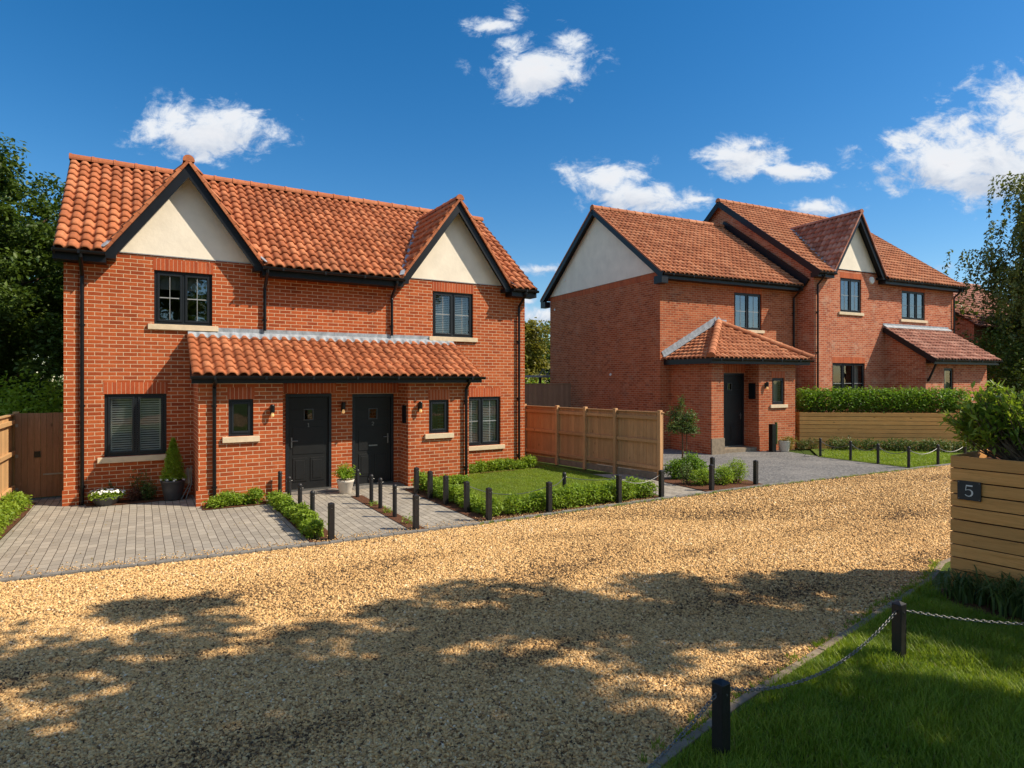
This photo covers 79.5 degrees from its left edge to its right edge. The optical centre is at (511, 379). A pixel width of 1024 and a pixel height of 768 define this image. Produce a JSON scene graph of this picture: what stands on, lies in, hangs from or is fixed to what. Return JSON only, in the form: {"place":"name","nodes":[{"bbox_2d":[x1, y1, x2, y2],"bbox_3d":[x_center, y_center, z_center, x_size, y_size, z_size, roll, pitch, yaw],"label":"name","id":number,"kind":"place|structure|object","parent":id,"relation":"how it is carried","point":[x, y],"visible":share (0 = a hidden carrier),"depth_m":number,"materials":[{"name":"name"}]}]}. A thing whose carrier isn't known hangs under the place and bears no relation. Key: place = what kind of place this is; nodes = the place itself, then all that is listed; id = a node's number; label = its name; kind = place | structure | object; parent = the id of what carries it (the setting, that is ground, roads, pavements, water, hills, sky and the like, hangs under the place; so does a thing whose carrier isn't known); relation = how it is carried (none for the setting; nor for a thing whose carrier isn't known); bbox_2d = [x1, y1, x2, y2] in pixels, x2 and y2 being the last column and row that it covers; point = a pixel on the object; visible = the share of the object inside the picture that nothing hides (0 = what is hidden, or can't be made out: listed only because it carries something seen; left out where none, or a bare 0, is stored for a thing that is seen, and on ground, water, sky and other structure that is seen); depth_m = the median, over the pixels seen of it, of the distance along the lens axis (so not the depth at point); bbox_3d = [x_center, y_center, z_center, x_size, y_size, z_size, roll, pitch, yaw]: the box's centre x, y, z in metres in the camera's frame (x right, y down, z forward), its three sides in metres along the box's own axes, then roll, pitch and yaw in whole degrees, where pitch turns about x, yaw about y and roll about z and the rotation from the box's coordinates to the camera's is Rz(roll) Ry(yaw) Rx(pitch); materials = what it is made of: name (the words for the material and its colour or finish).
{"place":"outdoors","nodes":[
{"label":"outdoors","id":0,"kind":"place"},
{"bbox_2d":[0,485,478,578],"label":"driveway paving","id":1,"kind":"structure","parent":0,"point":[135,529],"depth_m":9.94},
{"bbox_2d":[0,502,35,538],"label":"soil bed","id":2,"kind":"object","parent":1,"relation":"on","point":[15,521],"visible":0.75,"depth_m":10.46,"materials":[{"name":"brown soil"}]},
{"bbox_2d":[0,490,32,537],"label":"box hedge","id":3,"kind":"object","parent":2,"relation":"on","point":[11,504],"visible":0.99,"depth_m":10.45,"materials":[{"name":"green plant"}]},
{"bbox_2d":[84,494,189,505],"bbox_3d":[-7.317,2.376,12.070,1.800,0.001,0.500,0,0,-31],"label":"soil bed","id":4,"kind":"object","parent":1,"relation":"on","point":[120,502],"visible":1,"depth_m":12.01,"materials":[{"name":"brown soil"}]},
{"bbox_2d":[85,487,127,505],"bbox_3d":[-7.781,2.225,11.734,0.730,0.326,0.683,0,0,0],"label":"flower bowl","id":5,"kind":"object","parent":4,"relation":"on","point":[107,497],"visible":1,"depth_m":11.61,"materials":[{"name":"green plant"}]},
{"bbox_2d":[124,485,143,501],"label":"bed plant","id":6,"kind":"object","parent":4,"relation":"on","point":[134,494],"visible":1,"depth_m":12.02,"materials":[{"name":"green plant"}]},
{"bbox_2d":[124,469,155,498],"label":"bed plant","id":7,"kind":"object","parent":4,"relation":"on","point":[137,481],"visible":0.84,"depth_m":12.21,"materials":[{"name":"green plant"}]},
{"bbox_2d":[139,480,157,500],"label":"bed plant","id":8,"kind":"object","parent":4,"relation":"on","point":[148,495],"visible":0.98,"depth_m":12.16,"materials":[{"name":"green plant"}]},
{"bbox_2d":[159,437,186,500],"bbox_3d":[-6.733,1.754,12.253,0.510,1.268,0.509,0,0,0],"label":"conifer pot","id":9,"kind":"object","parent":1,"relation":"on","point":[172,485],"visible":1,"depth_m":12.14,"materials":[{"name":"green plant"}]},
{"bbox_2d":[181,466,192,498],"bbox_3d":[-6.535,2.070,12.360,0.094,0.649,0.227,0,0,23],"label":"folded chair","id":10,"kind":"object","parent":1,"relation":"on","point":[188,472],"visible":1,"depth_m":12.38,"materials":[{"name":"metal"}]},
{"bbox_2d":[201,499,267,509],"bbox_3d":[-5.273,2.376,11.718,1.140,0.001,0.490,0,0,-31],"label":"soil bed","id":11,"kind":"object","parent":1,"relation":"on","point":[239,505],"visible":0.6,"depth_m":11.63,"materials":[{"name":"brown soil"}]},
{"bbox_2d":[202,486,265,508],"bbox_3d":[-5.273,2.248,11.696,1.149,0.374,0.573,0,0,-32],"label":"box hedge","id":12,"kind":"object","parent":11,"relation":"on","point":[227,498],"visible":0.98,"depth_m":11.64,"materials":[{"name":"green plant"}]},
{"bbox_2d":[270,503,337,542],"bbox_3d":[-3.696,2.378,10.630,0.400,0.001,3.700,0,0,-31],"label":"soil bed","id":13,"kind":"object","parent":1,"relation":"on","point":[325,531],"visible":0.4,"depth_m":9.46,"materials":[{"name":"brown soil"}]},
{"bbox_2d":[265,490,327,538],"bbox_3d":[-3.767,2.225,10.594,0.474,0.410,3.520,0,0,-31],"label":"box hedge","id":14,"kind":"object","parent":13,"relation":"on","point":[303,517],"visible":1,"depth_m":9.88,"materials":[{"name":"green plant"}]},
{"bbox_2d":[328,502,335,539],"bbox_3d":[-2.687,2.119,9.146,0.125,0.602,0.092,0,0,-29],"label":"bollard","id":15,"kind":"object","parent":13,"relation":"on","point":[331,520],"visible":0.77,"depth_m":9.12,"materials":[{"name":"wood"}]},
{"bbox_2d":[0,497,654,577],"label":"stray stones","id":16,"kind":"object","parent":1,"relation":"on","point":[109,563],"visible":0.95,"depth_m":8.67,"materials":[{"name":"beige gravel"}]},
{"bbox_2d":[331,462,360,493],"bbox_3d":[-3.504,2.060,12.997,0.590,0.655,0.586,0,0,27],"label":"cream pot","id":17,"kind":"object","parent":1,"relation":"on","point":[345,480],"visible":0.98,"depth_m":12.89,"materials":[{"name":"white ceramic"}]},
{"bbox_2d":[351,495,425,529],"bbox_3d":[-2.329,2.377,11.190,0.240,0.001,3.350,0,0,-31],"label":"soil bed","id":18,"kind":"object","parent":1,"relation":"on","point":[365,500],"visible":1,"depth_m":10.94,"materials":[{"name":"brown soil"}]},
{"bbox_2d":[392,484,396,516],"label":"bollard","id":19,"kind":"object","parent":18,"relation":"on","point":[394,486],"visible":0.92,"depth_m":10.65,"materials":[{"name":"wood"}]},
{"bbox_2d":[412,494,419,529],"bbox_3d":[-1.531,2.119,9.806,0.125,0.602,0.092,0,0,-30],"label":"bollard","id":20,"kind":"object","parent":18,"relation":"on","point":[416,498],"visible":0.71,"depth_m":9.78,"materials":[{"name":"wood"}]},
{"bbox_2d":[404,488,504,521],"bbox_3d":[-1.217,2.377,11.959,0.500,0.001,3.580,0,0,-31],"label":"soil bed","id":21,"kind":"object","parent":1,"relation":"on","point":[452,505],"visible":0.4,"depth_m":11.45,"materials":[{"name":"brown soil"}]},
{"bbox_2d":[414,467,418,493],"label":"bollard","id":22,"kind":"object","parent":21,"relation":"on","point":[416,480],"visible":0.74,"depth_m":12.81,"materials":[{"name":"wood"}]},
{"bbox_2d":[427,471,432,498],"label":"bollard","id":23,"kind":"object","parent":21,"relation":"on","point":[429,484],"visible":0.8,"depth_m":12.30,"materials":[{"name":"wood"}]},
{"bbox_2d":[443,475,448,504],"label":"bollard","id":24,"kind":"object","parent":21,"relation":"on","point":[445,489],"visible":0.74,"depth_m":11.71,"materials":[{"name":"wood"}]},
{"bbox_2d":[411,471,505,517],"bbox_3d":[-1.157,2.201,12.069,0.557,0.462,3.519,0,0,-32],"label":"box hedge","id":25,"kind":"object","parent":21,"relation":"on","point":[477,503],"visible":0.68,"depth_m":11.66,"materials":[{"name":"green plant"}]},
{"bbox_2d":[463,481,469,511],"bbox_3d":[-0.814,2.119,11.078,0.125,0.602,0.092,0,0,-33],"label":"bollard","id":26,"kind":"object","parent":21,"relation":"on","point":[466,485],"visible":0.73,"depth_m":11.05,"materials":[{"name":"wood"}]},
{"bbox_2d":[485,487,491,520],"bbox_3d":[-0.390,2.119,10.411,0.125,0.602,0.092,0,0,-28],"label":"bollard","id":27,"kind":"object","parent":21,"relation":"on","point":[488,492],"visible":0.75,"depth_m":10.38,"materials":[{"name":"wood"}]},
{"bbox_2d":[0,381,900,577],"bbox_3d":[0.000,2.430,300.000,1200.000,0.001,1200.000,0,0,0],"label":"ground","id":28,"kind":"structure","parent":0,"point":[806,451],"depth_m":17.04,"materials":[{"name":"brown soil"}]},
{"bbox_2d":[0,412,19,499],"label":"panel fence","id":29,"kind":"object","parent":28,"relation":"on","point":[7,453],"visible":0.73,"depth_m":11.62,"materials":[{"name":"brown wood"}]},
{"bbox_2d":[15,412,63,497],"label":"garden gate","id":30,"kind":"structure","parent":29,"relation":"attached to","point":[28,452],"depth_m":12.24,"materials":[{"name":"wood"}]},
{"bbox_2d":[0,369,63,480],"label":"garden shrub","id":31,"kind":"object","parent":28,"relation":"on","point":[17,399],"visible":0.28,"depth_m":13.74,"materials":[{"name":"green plant"}]},
{"bbox_2d":[0,220,63,408],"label":"broadleaf tree","id":32,"kind":"object","parent":28,"relation":"on","point":[19,361],"visible":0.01,"depth_m":21.35,"materials":[{"name":"green plant"}]},
{"bbox_2d":[0,132,65,415],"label":"broadleaf tree","id":33,"kind":"object","parent":28,"relation":"on","point":[31,316],"visible":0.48,"depth_m":16.66,"materials":[{"name":"green plant"}]},
{"bbox_2d":[51,153,538,506],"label":"semi detached house","id":34,"kind":"structure","parent":28,"relation":"on","point":[237,335],"depth_m":13.34,"materials":[{"name":"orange brick"}]},
{"bbox_2d":[97,394,166,463],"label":"window","id":35,"kind":"structure","parent":34,"relation":"in","point":[134,424],"depth_m":12.37,"materials":[{"name":"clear glass"}]},
{"bbox_2d":[148,270,217,331],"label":"window","id":36,"kind":"structure","parent":34,"relation":"in","point":[182,301],"depth_m":12.70,"materials":[{"name":"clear glass"}]},
{"bbox_2d":[222,399,259,442],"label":"window","id":37,"kind":"structure","parent":34,"relation":"in","point":[240,411],"depth_m":12.10,"materials":[{"name":"black glass"}]},
{"bbox_2d":[285,393,331,491],"bbox_3d":[-4.371,1.330,13.224,0.960,2.060,0.140,0,0,-31],"label":"door","id":38,"kind":"structure","parent":34,"relation":"in","point":[308,442],"depth_m":13.23,"materials":[{"name":"wood"}]},
{"bbox_2d":[352,394,393,485],"bbox_3d":[-3.154,1.340,13.956,0.960,2.040,0.140,0,0,-31],"label":"door","id":39,"kind":"structure","parent":34,"relation":"in","point":[372,438],"depth_m":13.96,"materials":[{"name":"wood"}]},
{"bbox_2d":[424,400,453,438],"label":"window","id":40,"kind":"structure","parent":34,"relation":"in","point":[433,404],"depth_m":14.26,"materials":[{"name":"black glass"}]},
{"bbox_2d":[429,291,477,341],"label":"window","id":41,"kind":"structure","parent":34,"relation":"in","point":[447,315],"depth_m":15.95,"materials":[{"name":"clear glass"}]},
{"bbox_2d":[469,396,504,450],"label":"window","id":42,"kind":"structure","parent":34,"relation":"in","point":[478,414],"depth_m":16.46,"materials":[{"name":"black glass"}]},
{"bbox_2d":[525,317,549,382],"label":"autumn tree","id":43,"kind":"object","parent":28,"relation":"on","point":[536,365],"visible":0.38,"depth_m":45.39,"materials":[{"name":"green plant"}]},
{"bbox_2d":[528,321,549,382],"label":"autumn tree","id":44,"kind":"object","parent":28,"relation":"on","point":[547,357],"visible":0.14,"depth_m":54.05,"materials":[{"name":"green plant"}]},
{"bbox_2d":[525,383,570,406],"bbox_3d":[1.071,1.282,24.827,2.671,2.276,0.145,0,0,-9],"label":"back fence","id":45,"kind":"object","parent":28,"relation":"on","point":[547,394],"visible":0.39,"depth_m":24.84,"materials":[{"name":"brown wood"}]},
{"bbox_2d":[540,204,814,454],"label":"detached house","id":46,"kind":"structure","parent":28,"relation":"on","point":[652,312],"depth_m":22.54,"materials":[{"name":"red brick"}]},
{"bbox_2d":[724,373,744,446],"bbox_3d":[7.360,1.020,20.816,1.280,2.480,0.140,0,0,-26],"label":"door","id":47,"kind":"structure","parent":46,"relation":"in","point":[734,397],"depth_m":20.91,"materials":[{"name":"wood"}]},
{"bbox_2d":[734,292,764,333],"bbox_3d":[8.808,-2.498,23.087,1.620,1.485,0.423,0,0,-26],"label":"window","id":48,"kind":"structure","parent":46,"relation":"in","point":[747,307],"depth_m":23.08,"materials":[{"name":"black glass"}]},
{"bbox_2d":[770,378,787,407],"bbox_3d":[9.037,0.448,21.074,0.820,1.015,0.320,0,0,-26],"label":"window","id":49,"kind":"structure","parent":46,"relation":"in","point":[774,380],"depth_m":21.09,"materials":[{"name":"black glass"}]},
{"bbox_2d":[942,171,1023,392],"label":"weeping birch","id":50,"kind":"object","parent":28,"relation":"on","point":[1007,277],"visible":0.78,"depth_m":30.71,"materials":[{"name":"green plant"}]},
{"bbox_2d":[953,282,1018,393],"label":"distant house","id":51,"kind":"structure","parent":28,"relation":"on","point":[974,324],"depth_m":33.24,"materials":[{"name":"brick"}]},
{"bbox_2d":[955,300,1023,403],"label":"broadleaf tree","id":52,"kind":"object","parent":28,"relation":"on","point":[1000,315],"visible":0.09,"depth_m":32.96,"materials":[{"name":"green plant"}]},
{"bbox_2d":[957,311,1023,413],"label":"dark evergreen","id":53,"kind":"object","parent":28,"relation":"on","point":[1016,371],"visible":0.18,"depth_m":28.83,"materials":[{"name":"green plant"}]},
{"bbox_2d":[0,465,952,767],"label":"gravel road","id":54,"kind":"structure","parent":0,"point":[624,508],"depth_m":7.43,"materials":[{"name":"beige gravel"}]},
{"bbox_2d":[0,463,950,581],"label":"driveway kerb","id":55,"kind":"structure","parent":54,"relation":"on","point":[67,572],"depth_m":9.06,"materials":[{"name":"grey concrete"}]},
{"bbox_2d":[480,465,941,762],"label":"weeds","id":56,"kind":"object","parent":54,"relation":"on","point":[814,643],"visible":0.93,"depth_m":6.06,"materials":[{"name":"green plant"}]},
{"bbox_2d":[651,558,949,767],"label":"kerb","id":57,"kind":"structure","parent":54,"relation":"on","point":[743,698],"depth_m":4.83,"materials":[{"name":"concrete"}]},
{"bbox_2d":[0,0,1023,381],"label":"sky","id":58,"kind":"structure","parent":0,"point":[537,113],"materials":[{"name":"blue"}]},
{"bbox_2d":[449,462,657,516],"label":"front lawn","id":59,"kind":"structure","parent":0,"point":[501,476],"depth_m":14.56,"materials":[{"name":"plant"}]},
{"bbox_2d":[433,474,472,483],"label":"box hedge","id":60,"kind":"object","parent":59,"relation":"on","point":[458,478],"visible":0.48,"depth_m":13.99,"materials":[{"name":"green plant"}]},
{"bbox_2d":[470,466,541,473],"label":"soil bed","id":61,"kind":"object","parent":59,"relation":"on","point":[505,470],"visible":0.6,"depth_m":16.10,"materials":[{"name":"brown soil"}]},
{"bbox_2d":[469,454,537,472],"bbox_3d":[-0.428,2.224,16.132,2.628,0.415,0.626,0,0,-32],"label":"box hedge","id":62,"kind":"object","parent":61,"relation":"on","point":[505,463],"visible":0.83,"depth_m":16.17,"materials":[{"name":"green plant"}]},
{"bbox_2d":[500,493,657,517],"bbox_3d":[1.363,2.377,11.726,3.680,0.001,0.540,0,0,-31],"label":"soil bed","id":63,"kind":"object","parent":59,"relation":"on","point":[562,508],"visible":0.2,"depth_m":11.45,"materials":[{"name":"brown soil"}]},
{"bbox_2d":[546,481,551,511],"bbox_3d":[0.666,2.119,11.023,0.125,0.602,0.092,0,0,-33],"label":"bollard","id":64,"kind":"object","parent":63,"relation":"on","point":[548,496],"visible":0.76,"depth_m":10.99,"materials":[{"name":"wood"}]},
{"bbox_2d":[500,475,658,514],"bbox_3d":[1.374,2.159,11.730,3.666,0.528,0.681,0,0,-31],"label":"box hedge","id":65,"kind":"object","parent":63,"relation":"on","point":[604,492],"visible":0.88,"depth_m":11.54,"materials":[{"name":"green plant"}]},
{"bbox_2d":[616,474,621,502],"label":"bollard","id":66,"kind":"object","parent":63,"relation":"on","point":[619,487],"visible":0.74,"depth_m":11.84,"materials":[{"name":"wood"}]},
{"bbox_2d":[658,470,663,496],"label":"bollard","id":67,"kind":"object","parent":63,"relation":"on","point":[661,483],"visible":0.79,"depth_m":12.41,"materials":[{"name":"wood"}]},
{"bbox_2d":[525,404,663,479],"bbox_3d":[1.407,1.575,17.361,0.135,1.690,6.929,0,0,-39],"label":"wooden fence","id":68,"kind":"object","parent":59,"relation":"on","point":[615,439],"visible":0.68,"depth_m":16.33,"materials":[{"name":"wood"}]},
{"bbox_2d":[594,474,704,496],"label":"side path paving","id":69,"kind":"structure","parent":0,"point":[672,490],"depth_m":13.52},
{"bbox_2d":[599,449,906,491],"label":"grey drive","id":70,"kind":"structure","parent":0,"point":[777,466],"depth_m":17.16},
{"bbox_2d":[665,394,700,457],"bbox_3d":[4.373,1.384,15.920,1.004,2.033,0.814,0,0,0],"label":"standard tree","id":71,"kind":"object","parent":70,"relation":"on","point":[683,424],"visible":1,"depth_m":15.84,"materials":[{"name":"green plant"}]},
{"bbox_2d":[664,478,760,490],"bbox_3d":[4.589,2.374,14.298,2.000,0.001,1.760,0,0,-31],"label":"soil bed","id":72,"kind":"object","parent":70,"relation":"on","point":[737,484],"visible":0.67,"depth_m":13.95,"materials":[{"name":"brown soil"}]},
{"bbox_2d":[677,459,694,484],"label":"flowering plant","id":73,"kind":"object","parent":72,"relation":"on","point":[685,474],"visible":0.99,"depth_m":13.97,"materials":[{"name":"green plant"}]},
{"bbox_2d":[663,451,708,478],"bbox_3d":[4.228,2.070,14.853,1.218,0.724,0.633,0,0,-9],"label":"bush","id":74,"kind":"object","parent":72,"relation":"on","point":[696,462],"visible":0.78,"depth_m":14.77,"materials":[{"name":"green plant"}]},
{"bbox_2d":[684,467,715,485],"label":"bush","id":75,"kind":"object","parent":72,"relation":"on","point":[699,475],"visible":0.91,"depth_m":13.85,"materials":[{"name":"green plant"}]},
{"bbox_2d":[709,464,713,489],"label":"bollard","id":76,"kind":"object","parent":72,"relation":"on","point":[711,476],"visible":0.72,"depth_m":13.23,"materials":[{"name":"wood"}]},
{"bbox_2d":[714,464,736,484],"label":"bush","id":77,"kind":"object","parent":72,"relation":"on","point":[723,475],"visible":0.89,"depth_m":13.92,"materials":[{"name":"green plant"}]},
{"bbox_2d":[718,458,748,482],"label":"bush","id":78,"kind":"object","parent":72,"relation":"on","point":[740,471],"visible":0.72,"depth_m":14.22,"materials":[{"name":"green plant"}]},
{"bbox_2d":[769,422,777,451],"bbox_3d":[8.674,1.900,20.440,0.230,0.980,0.170,0,0,-26],"label":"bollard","id":79,"kind":"object","parent":70,"relation":"on","point":[773,435],"visible":1,"depth_m":20.38,"materials":[{"name":"metal"}]},
{"bbox_2d":[778,436,797,451],"bbox_3d":[9.226,2.124,20.526,0.757,0.528,0.480,0,0,0],"label":"white pot","id":80,"kind":"object","parent":70,"relation":"on","point":[783,445],"visible":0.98,"depth_m":20.41,"materials":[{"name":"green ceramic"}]},
{"bbox_2d":[652,561,1023,767],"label":"lawn","id":81,"kind":"structure","parent":0,"point":[934,580],"depth_m":4.38,"materials":[{"name":"plant"}]},
{"bbox_2d":[712,677,729,759],"bbox_3d":[1.316,2.149,3.868,0.122,0.542,0.089,0,0,-34],"label":"bollard","id":82,"kind":"object","parent":81,"relation":"on","point":[721,718],"visible":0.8,"depth_m":3.84,"materials":[{"name":"metal"}]},
{"bbox_2d":[647,694,716,767],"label":"chain","id":83,"kind":"object","parent":82,"relation":"hanging from","point":[683,732],"visible":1,"depth_m":3.59,"materials":[{"name":"metal"}]},
{"bbox_2d":[730,612,895,691],"bbox_3d":[2.297,2.064,4.546,2.282,0.219,0.028,0,0,-35],"label":"chain","id":84,"kind":"object","parent":82,"relation":"hanging from","point":[793,683],"visible":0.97,"depth_m":4.49,"materials":[{"name":"metal"}]},
{"bbox_2d":[891,601,905,659],"bbox_3d":[3.291,2.149,5.228,0.122,0.542,0.089,0,0,-29],"label":"bollard","id":85,"kind":"object","parent":81,"relation":"on","point":[899,631],"visible":0.72,"depth_m":5.20,"materials":[{"name":"wood"}]},
{"bbox_2d":[906,610,1023,625],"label":"chain","id":86,"kind":"object","parent":85,"relation":"hanging from","point":[985,621],"visible":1,"depth_m":5.14,"materials":[{"name":"metal"}]},
{"bbox_2d":[941,588,1023,622],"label":"soil bed","id":87,"kind":"object","parent":81,"relation":"on","point":[982,607],"visible":0.33,"depth_m":6.36,"materials":[{"name":"brown soil"}]},
{"bbox_2d":[910,568,1010,607],"bbox_3d":[4.857,2.233,6.651,1.019,0.335,0.849,0,0,26],"label":"strap leaf plant","id":88,"kind":"object","parent":87,"relation":"on","point":[962,589],"visible":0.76,"depth_m":6.56,"materials":[{"name":"green plant"}]},
{"bbox_2d":[953,565,1023,620],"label":"strap leaf plant","id":89,"kind":"object","parent":87,"relation":"on","point":[1013,605],"visible":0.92,"depth_m":6.18,"materials":[{"name":"green plant"}]},
{"bbox_2d":[950,449,1023,594],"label":"numbered planter","id":90,"kind":"object","parent":81,"relation":"on","point":[987,514],"visible":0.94,"depth_m":6.65,"materials":[{"name":"brown wood"}]},
{"bbox_2d":[938,379,1023,460],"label":"laurel shrub","id":91,"kind":"object","parent":90,"relation":"in","point":[996,426],"visible":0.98,"depth_m":7.04,"materials":[{"name":"green plant"}]},
{"bbox_2d":[704,198,1002,411],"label":"neighbouring house","id":92,"kind":"structure","parent":0,"point":[874,310],"depth_m":24.95,"materials":[{"name":"brick"}]},
{"bbox_2d":[832,363,863,404],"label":"window","id":93,"kind":"structure","parent":92,"relation":"in","point":[836,383],"depth_m":24.87,"materials":[{"name":"black glass"}]},
{"bbox_2d":[838,278,863,315],"bbox_3d":[13.449,-3.292,24.525,1.500,1.455,0.376,0,0,-26],"label":"window","id":94,"kind":"structure","parent":92,"relation":"in","point":[849,288],"depth_m":24.49,"materials":[{"name":"black glass"}]},
{"bbox_2d":[900,291,927,322],"bbox_3d":[17.108,-3.107,26.317,1.850,1.325,0.313,0,0,-26],"label":"window","id":95,"kind":"structure","parent":92,"relation":"in","point":[912,302],"depth_m":26.34,"materials":[{"name":"black glass"}]},
{"bbox_2d":[811,449,976,467],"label":"side lawn","id":96,"kind":"structure","parent":0,"point":[816,451],"depth_m":19.59,"materials":[{"name":"plant"}]},
{"bbox_2d":[795,411,971,449],"bbox_3d":[12.830,1.776,21.422,5.652,1.287,0.753,0,0,6],"label":"timber raised bed","id":97,"kind":"object","parent":96,"relation":"on","point":[912,427],"visible":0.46,"depth_m":21.11,"materials":[{"name":"brown wood"}]},
{"bbox_2d":[795,384,971,413],"bbox_3d":[12.854,1.281,21.428,5.920,2.240,1.004,0,0,6],"label":"laurel hedge","id":98,"kind":"object","parent":97,"relation":"in","point":[930,401],"visible":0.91,"depth_m":21.29,"materials":[{"name":"green plant"}]},
{"bbox_2d":[824,435,985,451],"bbox_3d":[13.057,2.150,20.464,5.087,0.569,0.703,0,0,7],"label":"ground planting","id":99,"kind":"object","parent":96,"relation":"on","point":[921,445],"visible":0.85,"depth_m":20.42,"materials":[{"name":"green plant"}]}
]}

